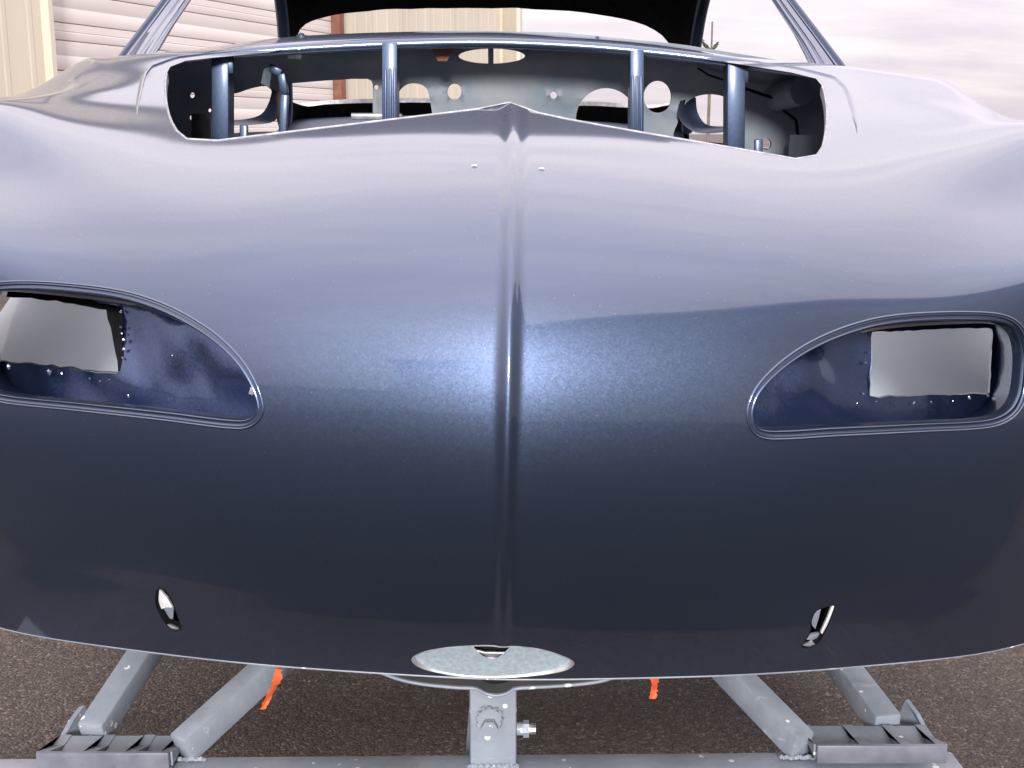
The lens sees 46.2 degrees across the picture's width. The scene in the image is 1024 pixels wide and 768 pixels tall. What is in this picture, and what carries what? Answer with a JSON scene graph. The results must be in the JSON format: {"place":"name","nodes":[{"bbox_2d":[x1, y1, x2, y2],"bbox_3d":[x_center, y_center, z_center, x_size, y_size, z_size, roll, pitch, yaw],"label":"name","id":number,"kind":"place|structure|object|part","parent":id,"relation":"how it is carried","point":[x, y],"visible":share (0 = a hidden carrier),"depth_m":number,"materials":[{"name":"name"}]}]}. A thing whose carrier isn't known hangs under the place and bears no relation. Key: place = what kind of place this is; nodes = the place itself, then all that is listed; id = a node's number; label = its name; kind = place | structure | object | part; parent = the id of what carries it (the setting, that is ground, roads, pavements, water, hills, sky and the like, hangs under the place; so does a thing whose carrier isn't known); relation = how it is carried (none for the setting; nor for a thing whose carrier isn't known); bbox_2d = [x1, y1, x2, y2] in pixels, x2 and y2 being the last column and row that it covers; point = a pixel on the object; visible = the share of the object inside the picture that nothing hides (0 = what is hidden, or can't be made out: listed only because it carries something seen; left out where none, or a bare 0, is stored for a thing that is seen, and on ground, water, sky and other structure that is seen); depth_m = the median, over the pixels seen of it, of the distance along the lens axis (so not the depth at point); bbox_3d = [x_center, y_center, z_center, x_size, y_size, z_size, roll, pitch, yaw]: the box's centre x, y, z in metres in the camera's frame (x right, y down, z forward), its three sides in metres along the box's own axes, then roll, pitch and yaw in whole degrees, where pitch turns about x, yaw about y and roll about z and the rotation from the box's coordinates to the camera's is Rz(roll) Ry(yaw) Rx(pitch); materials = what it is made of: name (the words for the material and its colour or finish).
{"place":"outdoors","nodes":[
{"label":"outdoors","id":0,"kind":"place"},
{"bbox_2d":[0,0,521,132],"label":"warehouse","id":1,"kind":"structure","parent":0,"point":[42,41],"depth_m":11.65,"materials":[{"name":"paint"}]},
{"bbox_2d":[14,653,1003,767],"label":"loose gravel","id":2,"kind":"structure","parent":0,"point":[449,703],"depth_m":2.25,"materials":[{"name":"gravel"}]},
{"bbox_2d":[0,134,1023,767],"bbox_3d":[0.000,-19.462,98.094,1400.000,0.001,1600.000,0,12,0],"label":"ground","id":3,"kind":"structure","parent":0,"point":[372,714],"depth_m":2.24,"materials":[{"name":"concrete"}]},
{"bbox_2d":[0,650,962,767],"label":"body dolly","id":4,"kind":"object","parent":3,"relation":"on","point":[881,738],"visible":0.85,"depth_m":1.49,"materials":[{"name":"paint"}]},
{"bbox_2d":[261,667,281,708],"bbox_3d":[-0.304,0.384,1.512,0.030,0.056,0.015,0,12,0],"label":"marker ribbon","id":5,"kind":"object","parent":4,"relation":"attached to","point":[277,678],"visible":0.99,"depth_m":1.51,"materials":[{"name":"orange plastic"}]},
{"bbox_2d":[0,0,1023,696],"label":"car shell","id":6,"kind":"object","parent":4,"relation":"on","point":[498,380],"visible":1,"depth_m":1.26,"materials":[{"name":"blue paint"}]},
{"bbox_3d":[-0.791,-0.456,3.276,0.105,0.458,2.002,0,12,-1],"label":"door and flank","id":7,"kind":"part","parent":6,"relation":"part of","materials":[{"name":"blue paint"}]},
{"bbox_3d":[-0.603,-0.891,3.096,0.046,0.432,0.631,-1,12,-7],"label":"side window frame","id":8,"kind":"part","parent":6,"relation":"part of","materials":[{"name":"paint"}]},
{"bbox_3d":[0.495,-0.866,3.101,0.042,0.433,0.626,0,12,1],"label":"side window frame","id":9,"kind":"part","parent":6,"relation":"part of","materials":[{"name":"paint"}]},
{"bbox_3d":[0.657,-0.426,3.283,0.111,0.459,2.010,-1,12,-4],"label":"door and flank","id":10,"kind":"part","parent":6,"relation":"part of","materials":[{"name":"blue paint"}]},
{"bbox_2d":[649,679,658,698],"bbox_3d":[0.173,0.366,1.468,0.019,0.040,0.010,-8,14,-35],"label":"marker ribbon","id":11,"kind":"object","parent":4,"relation":"hanging from","point":[654,690],"visible":0.67,"depth_m":1.47,"materials":[{"name":"orange plastic"}]},
{"bbox_2d":[702,40,718,141],"bbox_3d":[6.366,-9.120,38.963,0.606,3.987,0.270,0,12,0],"label":"palm tree","id":12,"kind":"object","parent":3,"relation":"on","point":[714,47],"visible":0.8,"depth_m":38.93,"materials":[{"name":"green plant"}]},
{"bbox_2d":[709,22,712,136],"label":"utility pole","id":13,"kind":"object","parent":3,"relation":"on","point":[711,42],"visible":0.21,"depth_m":44.28,"materials":[{"name":"brown wood"}]},
{"bbox_2d":[522,0,1023,133],"label":"sky","id":14,"kind":"structure","parent":0,"point":[974,46],"materials":[{"name":"white"}]}
]}

